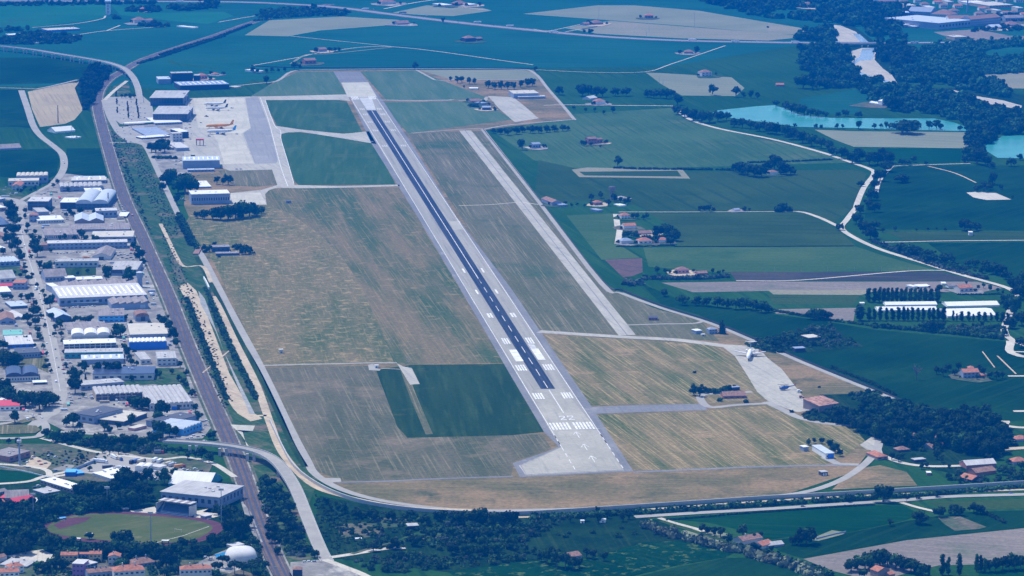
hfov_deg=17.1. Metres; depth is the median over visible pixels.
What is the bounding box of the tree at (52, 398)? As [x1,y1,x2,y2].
[47,391,57,406]
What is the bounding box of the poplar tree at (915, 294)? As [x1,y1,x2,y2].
[913,288,917,300]
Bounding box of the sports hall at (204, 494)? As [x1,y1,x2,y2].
[160,480,243,507]
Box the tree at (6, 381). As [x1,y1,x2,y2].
[0,378,14,389]
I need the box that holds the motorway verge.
[0,0,807,43]
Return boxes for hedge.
[136,34,225,63]
[158,23,252,54]
[175,212,199,249]
[175,216,193,245]
[183,296,229,399]
[202,286,256,392]
[207,302,258,399]
[254,9,328,15]
[528,508,636,518]
[613,166,713,169]
[616,244,674,246]
[621,277,645,285]
[635,493,877,514]
[639,519,823,575]
[642,273,729,279]
[666,503,874,519]
[674,245,838,246]
[715,168,735,170]
[735,543,834,575]
[747,158,832,162]
[770,308,873,326]
[830,365,896,395]
[870,239,988,278]
[871,322,1004,339]
[881,483,1023,498]
[956,292,1001,294]
[982,511,1006,522]
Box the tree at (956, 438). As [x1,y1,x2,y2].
[949,431,968,449]
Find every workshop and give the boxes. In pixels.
[0,205,5,210]
[0,256,19,266]
[4,335,33,347]
[5,300,27,308]
[8,178,38,186]
[14,347,40,357]
[16,172,47,182]
[36,215,63,223]
[41,268,66,281]
[60,198,78,208]
[64,321,107,333]
[71,327,109,337]
[75,405,122,423]
[79,378,124,390]
[81,354,123,363]
[95,208,116,217]
[146,412,197,426]
[170,128,188,137]
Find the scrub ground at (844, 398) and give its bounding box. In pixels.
[821,394,871,404]
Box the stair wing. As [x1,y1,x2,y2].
[78,552,88,558]
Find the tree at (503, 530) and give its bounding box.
[496,527,509,534]
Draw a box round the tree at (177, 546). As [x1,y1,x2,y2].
[168,541,182,553]
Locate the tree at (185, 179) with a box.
[172,172,198,193]
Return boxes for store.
[171,404,176,409]
[187,168,214,171]
[911,457,925,461]
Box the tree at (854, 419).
[849,415,863,430]
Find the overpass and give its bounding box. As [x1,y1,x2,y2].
[163,438,333,561]
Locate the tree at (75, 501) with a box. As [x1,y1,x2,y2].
[65,497,80,507]
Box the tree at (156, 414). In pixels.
[152,410,163,417]
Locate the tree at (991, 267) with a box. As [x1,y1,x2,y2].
[985,262,997,273]
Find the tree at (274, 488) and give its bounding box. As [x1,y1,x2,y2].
[267,483,283,493]
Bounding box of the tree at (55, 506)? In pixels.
[47,501,60,513]
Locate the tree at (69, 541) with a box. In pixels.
[65,536,78,545]
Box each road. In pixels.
[141,142,882,510]
[180,288,265,416]
[213,296,476,510]
[236,68,575,128]
[264,362,396,365]
[269,419,1023,514]
[337,476,512,482]
[393,99,451,100]
[416,70,520,80]
[416,128,482,132]
[459,202,538,205]
[481,129,893,398]
[518,489,1023,517]
[629,321,701,324]
[633,465,853,472]
[696,391,764,407]
[763,402,850,426]
[820,457,858,465]
[888,456,959,466]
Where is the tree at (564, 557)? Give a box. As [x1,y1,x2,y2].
[557,552,570,568]
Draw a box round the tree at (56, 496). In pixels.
[51,493,65,501]
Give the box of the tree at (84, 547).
[82,542,92,551]
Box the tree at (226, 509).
[222,505,238,517]
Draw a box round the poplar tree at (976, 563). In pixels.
[974,553,979,571]
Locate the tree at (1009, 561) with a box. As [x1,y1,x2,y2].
[1004,556,1012,570]
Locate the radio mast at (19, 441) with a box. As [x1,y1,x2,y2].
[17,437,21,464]
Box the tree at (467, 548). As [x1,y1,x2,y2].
[459,543,474,555]
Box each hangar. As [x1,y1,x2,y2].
[182,156,219,168]
[189,190,229,204]
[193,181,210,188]
[509,90,538,97]
[517,95,545,98]
[803,395,838,411]
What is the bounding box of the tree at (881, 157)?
[872,151,886,163]
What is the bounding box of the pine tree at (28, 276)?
[25,274,32,284]
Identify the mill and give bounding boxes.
[909,6,937,15]
[931,9,957,16]
[944,15,968,18]
[961,14,1000,26]
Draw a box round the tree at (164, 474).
[155,467,170,484]
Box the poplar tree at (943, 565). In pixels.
[939,554,946,574]
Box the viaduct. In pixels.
[0,45,142,102]
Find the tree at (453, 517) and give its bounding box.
[447,510,462,522]
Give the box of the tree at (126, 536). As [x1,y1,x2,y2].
[110,530,133,545]
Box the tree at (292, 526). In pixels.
[285,521,297,530]
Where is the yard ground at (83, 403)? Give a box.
[0,174,210,439]
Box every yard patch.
[0,187,29,202]
[0,267,25,275]
[0,356,48,372]
[53,267,95,275]
[64,277,148,306]
[123,368,190,393]
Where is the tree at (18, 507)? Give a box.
[10,504,25,510]
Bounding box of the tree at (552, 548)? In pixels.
[549,545,559,551]
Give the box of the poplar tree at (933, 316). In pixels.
[931,308,935,320]
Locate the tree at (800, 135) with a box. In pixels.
[795,131,809,142]
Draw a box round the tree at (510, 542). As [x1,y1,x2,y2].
[505,537,517,548]
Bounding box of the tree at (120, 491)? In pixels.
[116,488,134,502]
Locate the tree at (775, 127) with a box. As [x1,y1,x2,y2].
[770,122,782,133]
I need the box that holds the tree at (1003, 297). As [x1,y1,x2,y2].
[998,293,1014,304]
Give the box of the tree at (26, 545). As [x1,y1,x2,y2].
[15,539,34,553]
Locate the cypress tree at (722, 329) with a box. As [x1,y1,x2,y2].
[717,320,726,333]
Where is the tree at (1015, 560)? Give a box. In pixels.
[1009,552,1021,569]
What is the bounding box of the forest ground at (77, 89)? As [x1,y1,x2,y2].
[75,76,98,111]
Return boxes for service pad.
[314,476,340,482]
[368,364,380,370]
[398,364,418,384]
[860,436,881,452]
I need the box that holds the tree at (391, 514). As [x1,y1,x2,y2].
[385,510,396,520]
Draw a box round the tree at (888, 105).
[884,96,895,107]
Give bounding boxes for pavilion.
[98,410,146,425]
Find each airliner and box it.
[204,99,226,105]
[205,104,227,109]
[206,120,233,127]
[207,125,236,133]
[736,341,765,359]
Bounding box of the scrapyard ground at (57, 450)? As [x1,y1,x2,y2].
[0,444,211,481]
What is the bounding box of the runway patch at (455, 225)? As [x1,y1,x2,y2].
[449,221,462,229]
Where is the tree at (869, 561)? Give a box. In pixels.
[861,554,874,567]
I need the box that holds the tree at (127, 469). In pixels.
[125,467,137,483]
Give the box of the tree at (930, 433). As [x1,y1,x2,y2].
[919,428,934,439]
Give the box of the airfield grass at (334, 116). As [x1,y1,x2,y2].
[266,100,361,132]
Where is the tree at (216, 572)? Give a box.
[210,568,221,575]
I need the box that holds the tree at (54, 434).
[49,429,60,440]
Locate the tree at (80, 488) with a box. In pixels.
[70,483,88,494]
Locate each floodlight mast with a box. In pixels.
[148,512,152,541]
[218,488,223,521]
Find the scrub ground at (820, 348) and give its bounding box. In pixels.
[745,327,863,352]
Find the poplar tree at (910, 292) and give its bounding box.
[908,288,912,300]
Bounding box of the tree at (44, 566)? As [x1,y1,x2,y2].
[39,561,50,571]
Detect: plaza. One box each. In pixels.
[8,549,52,561]
[131,507,155,512]
[194,508,220,518]
[194,544,251,572]
[240,499,262,541]
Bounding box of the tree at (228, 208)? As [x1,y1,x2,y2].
[223,204,233,219]
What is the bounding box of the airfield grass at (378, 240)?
[265,188,502,363]
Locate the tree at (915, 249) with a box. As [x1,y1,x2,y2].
[909,246,922,254]
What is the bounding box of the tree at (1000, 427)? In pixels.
[994,423,1007,434]
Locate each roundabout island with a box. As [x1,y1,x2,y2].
[0,425,39,433]
[8,417,35,423]
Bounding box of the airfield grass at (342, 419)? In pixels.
[266,366,550,480]
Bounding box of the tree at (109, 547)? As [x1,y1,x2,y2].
[99,542,116,555]
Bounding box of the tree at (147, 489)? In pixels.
[141,484,153,493]
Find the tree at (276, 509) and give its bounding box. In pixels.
[272,505,283,515]
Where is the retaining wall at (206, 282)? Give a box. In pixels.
[203,276,209,289]
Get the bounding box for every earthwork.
[170,249,187,282]
[181,283,261,420]
[231,425,254,445]
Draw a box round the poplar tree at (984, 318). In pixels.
[982,312,986,320]
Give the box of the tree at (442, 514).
[433,510,447,520]
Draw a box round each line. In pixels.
[14,203,60,390]
[260,97,287,185]
[265,100,293,182]
[352,100,561,446]
[372,111,547,387]
[377,99,607,444]
[466,132,626,334]
[519,465,618,473]
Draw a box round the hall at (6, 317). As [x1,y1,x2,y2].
[0,310,14,323]
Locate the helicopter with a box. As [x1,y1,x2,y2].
[779,383,795,389]
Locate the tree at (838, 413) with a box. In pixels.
[833,408,849,423]
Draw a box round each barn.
[621,223,636,228]
[638,230,651,234]
[959,458,996,468]
[967,466,996,475]
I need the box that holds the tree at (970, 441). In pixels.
[960,434,979,449]
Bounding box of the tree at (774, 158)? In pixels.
[769,154,781,169]
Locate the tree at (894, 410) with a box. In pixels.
[886,406,901,414]
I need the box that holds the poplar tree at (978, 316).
[976,311,981,320]
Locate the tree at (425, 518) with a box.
[420,514,431,524]
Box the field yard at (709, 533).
[684,529,726,541]
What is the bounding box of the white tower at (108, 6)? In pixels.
[105,0,110,14]
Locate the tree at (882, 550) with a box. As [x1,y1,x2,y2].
[874,548,886,564]
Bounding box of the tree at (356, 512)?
[350,508,362,517]
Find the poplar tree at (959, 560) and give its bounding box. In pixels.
[956,553,962,575]
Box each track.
[36,511,222,544]
[94,4,325,575]
[95,4,327,575]
[98,4,329,575]
[101,21,289,574]
[159,224,212,281]
[202,350,228,372]
[257,46,532,64]
[289,47,390,63]
[350,536,437,553]
[400,369,432,433]
[551,46,722,72]
[613,105,656,105]
[613,214,622,241]
[659,521,824,575]
[679,111,873,207]
[736,270,947,280]
[745,211,795,211]
[796,211,835,225]
[839,208,1023,345]
[875,167,892,191]
[900,163,970,165]
[905,240,1010,241]
[929,166,976,182]
[1002,421,1023,427]
[1005,341,1023,356]
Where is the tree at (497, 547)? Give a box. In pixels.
[490,542,504,552]
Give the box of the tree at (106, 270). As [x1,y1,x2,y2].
[102,265,112,280]
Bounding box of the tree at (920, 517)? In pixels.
[911,510,929,523]
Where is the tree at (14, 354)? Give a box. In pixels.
[10,351,19,365]
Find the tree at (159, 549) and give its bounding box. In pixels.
[153,545,164,554]
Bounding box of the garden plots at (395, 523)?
[368,517,407,527]
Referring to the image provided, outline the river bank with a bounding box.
[834,24,1023,110]
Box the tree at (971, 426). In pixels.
[962,419,983,432]
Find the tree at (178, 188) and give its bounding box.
[172,180,183,192]
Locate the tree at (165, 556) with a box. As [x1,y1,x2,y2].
[159,549,178,566]
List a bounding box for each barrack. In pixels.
[467,98,480,102]
[482,106,490,109]
[866,450,887,459]
[893,446,909,451]
[920,442,946,449]
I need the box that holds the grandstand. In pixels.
[155,498,196,516]
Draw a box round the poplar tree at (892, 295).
[890,287,894,301]
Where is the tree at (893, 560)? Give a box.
[888,553,903,568]
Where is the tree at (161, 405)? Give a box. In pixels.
[154,400,170,412]
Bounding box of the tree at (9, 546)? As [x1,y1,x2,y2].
[2,539,20,553]
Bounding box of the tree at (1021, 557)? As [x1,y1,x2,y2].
[1017,555,1023,569]
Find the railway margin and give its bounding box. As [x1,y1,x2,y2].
[90,4,333,570]
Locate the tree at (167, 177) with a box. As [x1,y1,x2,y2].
[159,172,172,183]
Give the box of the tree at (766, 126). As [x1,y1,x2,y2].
[763,122,773,132]
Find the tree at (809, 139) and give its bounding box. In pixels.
[805,134,818,145]
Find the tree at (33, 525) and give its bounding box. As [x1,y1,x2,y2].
[23,521,37,529]
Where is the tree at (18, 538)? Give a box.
[7,535,28,543]
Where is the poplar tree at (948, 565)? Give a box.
[946,557,950,574]
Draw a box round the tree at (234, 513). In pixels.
[224,508,244,521]
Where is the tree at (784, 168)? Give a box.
[778,163,790,174]
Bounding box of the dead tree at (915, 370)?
[913,364,922,379]
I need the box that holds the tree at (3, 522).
[0,519,7,531]
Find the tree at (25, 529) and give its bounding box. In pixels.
[17,525,33,538]
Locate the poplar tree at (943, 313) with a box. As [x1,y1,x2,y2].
[940,306,946,320]
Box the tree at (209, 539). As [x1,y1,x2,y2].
[206,532,217,545]
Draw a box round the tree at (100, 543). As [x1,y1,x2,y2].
[92,540,107,550]
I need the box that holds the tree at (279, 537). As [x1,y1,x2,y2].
[276,533,286,543]
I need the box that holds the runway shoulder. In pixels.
[333,71,632,476]
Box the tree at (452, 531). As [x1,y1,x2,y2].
[444,526,459,536]
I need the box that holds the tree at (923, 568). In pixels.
[915,563,930,575]
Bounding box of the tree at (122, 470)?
[116,466,125,474]
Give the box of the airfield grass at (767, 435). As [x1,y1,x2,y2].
[597,405,864,469]
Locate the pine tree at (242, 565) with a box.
[235,562,250,575]
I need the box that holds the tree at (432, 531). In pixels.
[425,527,438,535]
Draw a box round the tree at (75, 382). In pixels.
[68,377,82,392]
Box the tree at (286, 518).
[278,513,292,522]
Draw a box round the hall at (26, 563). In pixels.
[0,558,37,567]
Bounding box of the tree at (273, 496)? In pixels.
[266,493,276,499]
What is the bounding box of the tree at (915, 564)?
[911,560,924,571]
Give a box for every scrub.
[0,495,112,554]
[32,563,179,575]
[33,449,107,466]
[52,541,159,562]
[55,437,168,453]
[111,131,151,233]
[114,134,178,235]
[162,234,232,407]
[242,533,269,575]
[256,476,313,556]
[314,494,349,552]
[322,505,564,548]
[354,550,526,573]
[744,322,857,352]
[762,336,798,352]
[801,408,846,423]
[848,388,883,406]
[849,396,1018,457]
[881,244,982,271]
[945,321,1005,335]
[946,467,1023,482]
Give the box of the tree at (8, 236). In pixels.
[2,232,15,242]
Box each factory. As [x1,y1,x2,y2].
[47,239,127,249]
[51,283,146,305]
[58,277,135,285]
[59,181,102,191]
[63,338,115,348]
[64,348,122,358]
[92,384,142,400]
[93,366,155,379]
[107,295,147,309]
[140,384,192,410]
[153,418,201,435]
[885,15,970,29]
[958,0,981,4]
[969,1,1012,8]
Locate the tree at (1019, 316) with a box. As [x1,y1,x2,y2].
[1013,311,1023,324]
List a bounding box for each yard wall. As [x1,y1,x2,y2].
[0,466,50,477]
[73,458,98,468]
[816,531,845,538]
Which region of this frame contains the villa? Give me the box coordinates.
[869,101,881,105]
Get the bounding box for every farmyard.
[298,62,323,65]
[311,50,333,52]
[370,3,406,5]
[386,23,417,25]
[455,40,486,42]
[524,146,547,149]
[541,203,558,206]
[585,103,611,105]
[587,23,610,25]
[587,202,607,206]
[613,216,636,219]
[613,225,644,230]
[628,241,659,246]
[636,17,658,19]
[652,240,676,243]
[667,270,694,275]
[676,52,700,54]
[697,74,720,77]
[763,173,787,176]
[850,101,886,107]
[945,288,983,293]
[948,372,991,382]
[1001,21,1023,23]
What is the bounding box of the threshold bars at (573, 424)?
[549,422,594,429]
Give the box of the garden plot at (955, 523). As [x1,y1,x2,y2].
[938,516,985,530]
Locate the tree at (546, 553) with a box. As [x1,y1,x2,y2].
[541,548,551,562]
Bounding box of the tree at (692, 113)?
[686,109,699,119]
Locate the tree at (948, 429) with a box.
[941,425,957,433]
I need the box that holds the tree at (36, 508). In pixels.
[24,504,41,514]
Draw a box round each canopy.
[32,380,46,384]
[118,212,129,217]
[123,121,152,124]
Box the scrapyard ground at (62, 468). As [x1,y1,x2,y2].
[53,464,73,470]
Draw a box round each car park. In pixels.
[107,96,152,125]
[120,126,146,141]
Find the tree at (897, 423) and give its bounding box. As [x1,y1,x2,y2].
[888,419,902,428]
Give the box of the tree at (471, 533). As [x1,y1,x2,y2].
[464,527,480,538]
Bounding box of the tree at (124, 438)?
[118,433,129,443]
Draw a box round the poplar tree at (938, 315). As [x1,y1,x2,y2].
[936,308,940,320]
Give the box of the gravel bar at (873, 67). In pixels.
[851,48,897,83]
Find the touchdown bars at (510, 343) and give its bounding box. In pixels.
[501,338,533,343]
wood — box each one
[0,0,157,5]
[0,25,82,44]
[78,61,112,109]
[112,14,169,26]
[124,4,161,11]
[165,0,220,10]
[253,3,350,20]
[699,0,907,38]
[793,20,838,40]
[796,39,884,88]
[855,80,1023,134]
[872,36,917,67]
[877,1,920,13]
[889,63,1013,96]
[913,35,1023,74]
[963,123,1001,149]
[971,23,1023,31]
[984,12,1022,20]
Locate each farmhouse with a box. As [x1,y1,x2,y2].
[0,143,20,149]
[131,17,146,22]
[302,58,315,63]
[318,47,326,51]
[379,0,395,3]
[394,20,409,24]
[432,3,451,6]
[451,0,465,5]
[461,35,475,41]
[529,142,540,147]
[567,551,581,557]
[585,137,596,143]
[590,20,602,24]
[597,138,602,143]
[645,13,652,17]
[684,49,692,53]
[698,69,711,75]
[733,533,762,544]
[755,539,770,548]
[766,540,783,547]
[870,565,889,575]
[885,571,894,575]
[945,284,955,287]
[953,284,972,291]
[959,368,978,377]
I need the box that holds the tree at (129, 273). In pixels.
[122,265,135,278]
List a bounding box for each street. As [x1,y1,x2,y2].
[0,196,67,426]
[0,397,63,424]
[0,418,49,438]
[0,463,64,476]
[0,471,64,483]
[15,184,51,203]
[18,90,67,183]
[22,80,75,88]
[39,438,237,476]
[52,430,164,441]
[101,100,140,142]
[103,81,127,99]
[109,142,146,146]
[322,559,369,575]
[329,547,405,557]
[634,493,1023,517]
[658,517,704,531]
[900,502,931,510]
[1005,447,1023,449]
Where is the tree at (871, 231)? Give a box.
[864,226,878,238]
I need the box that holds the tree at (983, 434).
[970,429,990,440]
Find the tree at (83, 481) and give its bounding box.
[79,480,92,493]
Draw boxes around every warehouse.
[110,261,142,274]
[127,323,167,337]
[129,337,166,349]
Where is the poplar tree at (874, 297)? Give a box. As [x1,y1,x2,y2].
[872,288,878,301]
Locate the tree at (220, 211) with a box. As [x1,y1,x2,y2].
[210,206,226,219]
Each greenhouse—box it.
[875,306,936,311]
[883,301,936,305]
[939,308,994,317]
[942,301,999,307]
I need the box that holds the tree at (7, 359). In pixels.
[0,351,19,365]
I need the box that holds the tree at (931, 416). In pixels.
[917,411,935,420]
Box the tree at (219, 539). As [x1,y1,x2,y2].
[211,534,224,545]
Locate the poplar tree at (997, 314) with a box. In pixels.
[994,312,999,320]
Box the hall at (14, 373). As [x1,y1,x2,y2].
[5,365,38,381]
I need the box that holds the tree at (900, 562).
[895,556,910,570]
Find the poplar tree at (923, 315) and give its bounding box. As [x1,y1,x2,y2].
[921,308,925,320]
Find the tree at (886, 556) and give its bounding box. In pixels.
[880,551,891,565]
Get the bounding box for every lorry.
[93,458,107,462]
[102,465,115,468]
[110,454,116,459]
[137,458,145,462]
[154,450,163,453]
[174,464,185,467]
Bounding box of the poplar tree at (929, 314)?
[927,308,931,319]
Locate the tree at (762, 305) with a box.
[753,301,768,312]
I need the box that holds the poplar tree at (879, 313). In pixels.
[877,306,882,319]
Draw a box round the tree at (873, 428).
[869,422,880,437]
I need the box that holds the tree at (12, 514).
[4,510,18,519]
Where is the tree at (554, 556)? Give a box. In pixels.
[550,550,561,566]
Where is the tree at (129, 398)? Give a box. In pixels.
[126,395,134,405]
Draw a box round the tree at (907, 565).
[903,558,918,571]
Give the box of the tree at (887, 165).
[879,160,893,169]
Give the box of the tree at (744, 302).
[738,297,749,308]
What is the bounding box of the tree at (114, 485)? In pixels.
[107,480,121,491]
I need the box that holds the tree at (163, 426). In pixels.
[156,420,171,435]
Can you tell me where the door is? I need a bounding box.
[110,395,115,400]
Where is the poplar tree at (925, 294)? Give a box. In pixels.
[922,287,927,300]
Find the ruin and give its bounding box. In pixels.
[801,334,819,341]
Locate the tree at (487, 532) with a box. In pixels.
[481,528,492,537]
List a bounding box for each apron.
[182,98,217,146]
[184,128,223,166]
[193,98,250,132]
[213,132,242,143]
[218,134,253,163]
[230,193,265,204]
[243,97,277,163]
[488,96,537,121]
[720,344,807,411]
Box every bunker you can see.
[211,244,229,251]
[215,251,238,255]
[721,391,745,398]
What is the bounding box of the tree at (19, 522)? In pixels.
[11,518,23,528]
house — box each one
[0,553,6,561]
[0,566,18,575]
[5,560,23,572]
[12,181,24,189]
[13,280,27,288]
[29,213,38,221]
[47,126,74,132]
[60,550,78,562]
[72,559,88,575]
[84,565,113,575]
[86,560,97,568]
[89,549,102,561]
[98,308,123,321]
[108,551,121,565]
[111,562,144,575]
[130,554,154,566]
[134,352,150,363]
[156,351,176,365]
[179,562,211,575]
[199,73,206,78]
[245,69,263,72]
[292,566,302,575]
[541,196,561,204]
[592,200,602,204]
[593,99,604,104]
[618,213,629,218]
[618,238,632,243]
[636,237,652,243]
[656,237,666,242]
[675,266,688,273]
[767,170,777,174]
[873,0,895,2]
[919,2,929,6]
[932,0,941,3]
[939,3,946,7]
[942,0,953,4]
[946,35,966,39]
[949,8,958,12]
[952,4,962,7]
[974,11,984,14]
[977,7,985,10]
[985,24,1001,28]
[990,9,1001,13]
[1001,15,1023,21]
[1005,21,1020,25]
[1010,457,1023,464]
[1011,6,1022,11]
[1013,435,1023,441]
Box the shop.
[0,400,19,410]
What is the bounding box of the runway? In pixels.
[350,97,622,475]
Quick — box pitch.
[47,514,211,542]
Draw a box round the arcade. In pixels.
[136,134,169,138]
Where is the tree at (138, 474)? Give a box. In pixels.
[132,471,141,483]
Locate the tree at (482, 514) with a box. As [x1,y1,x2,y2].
[471,507,488,520]
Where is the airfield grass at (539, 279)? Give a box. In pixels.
[408,131,616,333]
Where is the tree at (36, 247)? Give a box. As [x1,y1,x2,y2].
[32,243,43,256]
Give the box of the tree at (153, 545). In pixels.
[146,540,156,552]
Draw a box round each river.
[852,48,887,81]
[853,33,867,41]
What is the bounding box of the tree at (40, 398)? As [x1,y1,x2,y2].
[29,391,48,408]
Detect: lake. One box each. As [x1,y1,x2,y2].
[717,105,967,130]
[986,135,1023,157]
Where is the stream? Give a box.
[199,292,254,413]
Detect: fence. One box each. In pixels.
[251,65,532,68]
[483,129,899,398]
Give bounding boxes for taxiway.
[210,94,398,204]
[460,130,634,334]
[537,330,721,346]
[589,404,706,413]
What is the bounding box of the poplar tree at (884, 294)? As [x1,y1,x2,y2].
[881,288,887,301]
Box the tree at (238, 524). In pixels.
[227,515,250,536]
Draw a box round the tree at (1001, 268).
[994,264,1007,275]
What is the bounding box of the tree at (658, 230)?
[652,225,663,236]
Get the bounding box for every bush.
[467,103,478,106]
[614,532,622,537]
[711,388,719,393]
[719,386,727,391]
[774,206,782,211]
[777,203,787,211]
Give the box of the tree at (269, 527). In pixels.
[264,522,276,531]
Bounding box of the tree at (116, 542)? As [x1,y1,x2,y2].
[109,538,124,550]
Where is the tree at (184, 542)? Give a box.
[177,537,188,546]
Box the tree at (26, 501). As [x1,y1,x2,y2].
[19,499,30,505]
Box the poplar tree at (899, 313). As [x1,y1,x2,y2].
[896,307,901,320]
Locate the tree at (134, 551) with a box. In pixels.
[119,541,137,554]
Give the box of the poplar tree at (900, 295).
[898,288,903,301]
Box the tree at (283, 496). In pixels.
[276,491,290,500]
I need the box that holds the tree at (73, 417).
[67,412,79,425]
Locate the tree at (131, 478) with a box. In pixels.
[122,472,136,485]
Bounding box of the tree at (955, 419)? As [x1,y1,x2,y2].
[949,413,967,426]
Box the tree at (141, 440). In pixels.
[136,436,149,444]
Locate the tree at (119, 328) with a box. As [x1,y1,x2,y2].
[111,323,126,336]
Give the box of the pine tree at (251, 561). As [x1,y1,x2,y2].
[247,559,257,571]
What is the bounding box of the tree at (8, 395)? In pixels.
[4,391,16,399]
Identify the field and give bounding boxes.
[0,0,1023,89]
[0,4,105,26]
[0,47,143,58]
[0,58,87,83]
[0,90,30,127]
[0,148,59,177]
[0,470,44,481]
[28,82,81,126]
[66,148,106,177]
[112,5,231,23]
[167,60,250,68]
[172,58,254,69]
[246,17,399,35]
[252,50,520,79]
[281,43,658,67]
[393,5,490,15]
[449,560,564,575]
[496,108,847,168]
[526,5,767,32]
[535,160,866,222]
[557,540,734,575]
[564,21,792,40]
[566,213,639,259]
[606,258,642,276]
[642,557,799,575]
[643,246,932,271]
[643,284,1023,420]
[647,73,743,95]
[649,212,854,245]
[664,282,1000,291]
[668,504,913,539]
[730,272,974,280]
[768,22,803,34]
[768,290,876,294]
[768,295,859,304]
[771,510,1023,557]
[775,308,855,320]
[800,89,881,114]
[805,528,1023,575]
[816,130,967,147]
[854,101,910,115]
[864,165,1023,230]
[885,148,962,163]
[885,231,1023,240]
[907,44,1023,69]
[908,32,945,41]
[928,242,1023,276]
[929,499,1023,508]
[935,30,1004,37]
[971,35,1023,39]
[978,566,1023,575]
[985,72,1023,87]
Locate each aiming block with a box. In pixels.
[509,348,545,360]
[528,343,535,348]
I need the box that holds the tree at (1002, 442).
[993,437,1008,450]
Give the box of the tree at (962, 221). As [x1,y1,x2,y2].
[958,218,970,229]
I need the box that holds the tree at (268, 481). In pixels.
[262,477,276,486]
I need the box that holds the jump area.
[54,517,90,528]
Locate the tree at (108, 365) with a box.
[102,360,113,369]
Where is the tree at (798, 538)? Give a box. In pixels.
[793,533,806,544]
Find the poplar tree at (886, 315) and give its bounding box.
[884,308,888,320]
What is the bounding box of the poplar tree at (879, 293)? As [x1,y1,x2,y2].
[877,287,881,301]
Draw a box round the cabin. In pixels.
[45,283,57,292]
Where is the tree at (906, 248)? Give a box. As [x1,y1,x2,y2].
[902,244,914,254]
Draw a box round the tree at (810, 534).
[796,527,816,543]
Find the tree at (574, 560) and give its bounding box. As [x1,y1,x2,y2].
[567,556,578,569]
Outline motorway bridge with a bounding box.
[840,42,885,47]
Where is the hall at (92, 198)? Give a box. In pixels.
[76,189,116,208]
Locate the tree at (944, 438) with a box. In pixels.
[932,431,950,443]
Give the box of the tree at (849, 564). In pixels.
[843,558,857,571]
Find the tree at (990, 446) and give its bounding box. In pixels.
[978,437,999,456]
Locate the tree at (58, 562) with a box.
[52,557,65,569]
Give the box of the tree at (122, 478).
[111,472,128,483]
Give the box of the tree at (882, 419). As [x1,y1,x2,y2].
[875,416,886,424]
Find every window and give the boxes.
[28,205,36,208]
[111,270,121,273]
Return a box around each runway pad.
[342,82,376,96]
[360,98,375,109]
[522,389,621,474]
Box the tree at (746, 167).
[741,162,753,175]
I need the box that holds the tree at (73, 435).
[66,429,83,440]
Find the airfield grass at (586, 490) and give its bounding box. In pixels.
[184,70,882,508]
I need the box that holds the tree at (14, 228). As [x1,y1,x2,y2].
[5,222,20,232]
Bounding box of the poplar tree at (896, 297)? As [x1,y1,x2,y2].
[894,287,899,301]
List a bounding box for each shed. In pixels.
[0,216,9,226]
[0,283,12,287]
[0,286,10,294]
[3,329,22,336]
[8,310,22,319]
[33,487,59,495]
[40,243,47,249]
[40,477,86,493]
[42,27,79,31]
[55,258,98,266]
[65,136,80,138]
[65,469,76,475]
[68,223,105,230]
[71,177,105,182]
[74,176,104,176]
[75,469,84,475]
[76,276,102,280]
[91,231,133,241]
[93,470,114,480]
[102,467,118,472]
[105,223,129,230]
[168,142,189,150]
[177,25,197,28]
[556,203,567,206]
[583,95,597,99]
[590,208,602,211]
[614,203,625,206]
[695,270,707,274]
[906,284,916,288]
[914,284,929,287]
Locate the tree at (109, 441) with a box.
[101,437,114,445]
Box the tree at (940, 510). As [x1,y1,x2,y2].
[932,506,946,516]
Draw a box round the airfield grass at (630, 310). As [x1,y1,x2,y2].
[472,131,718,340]
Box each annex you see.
[33,207,48,214]
[64,275,75,281]
[84,187,101,191]
[146,117,181,124]
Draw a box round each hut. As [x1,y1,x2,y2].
[128,424,146,430]
[152,464,166,469]
[193,247,200,254]
[200,514,211,518]
[226,542,244,546]
[406,523,418,529]
[648,316,657,319]
[691,329,701,333]
[707,327,716,333]
[730,386,739,390]
[792,346,804,351]
[799,445,808,450]
[818,470,827,475]
[960,473,981,482]
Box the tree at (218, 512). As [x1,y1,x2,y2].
[216,505,229,517]
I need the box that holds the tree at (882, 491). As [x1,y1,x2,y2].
[871,484,893,501]
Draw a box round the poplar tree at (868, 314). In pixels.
[866,307,871,320]
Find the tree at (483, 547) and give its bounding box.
[476,543,491,554]
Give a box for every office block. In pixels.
[27,197,51,209]
[42,228,78,239]
[132,127,169,135]
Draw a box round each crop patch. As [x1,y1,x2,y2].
[572,167,689,178]
[580,171,681,176]
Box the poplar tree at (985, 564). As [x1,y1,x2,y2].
[983,557,987,571]
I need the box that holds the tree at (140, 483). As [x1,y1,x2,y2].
[135,481,148,491]
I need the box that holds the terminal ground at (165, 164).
[128,124,190,175]
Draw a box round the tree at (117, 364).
[113,361,121,368]
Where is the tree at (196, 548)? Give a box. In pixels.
[189,543,201,554]
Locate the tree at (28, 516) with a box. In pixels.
[17,509,38,521]
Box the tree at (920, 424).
[911,420,929,430]
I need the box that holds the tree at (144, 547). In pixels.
[132,540,149,556]
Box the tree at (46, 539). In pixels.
[36,532,60,549]
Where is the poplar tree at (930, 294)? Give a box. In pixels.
[927,288,933,300]
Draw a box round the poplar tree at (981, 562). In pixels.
[979,555,983,571]
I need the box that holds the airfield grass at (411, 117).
[384,101,511,132]
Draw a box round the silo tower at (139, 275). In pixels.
[136,271,142,286]
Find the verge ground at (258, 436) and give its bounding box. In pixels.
[107,80,318,561]
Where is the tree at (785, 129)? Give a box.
[780,124,790,136]

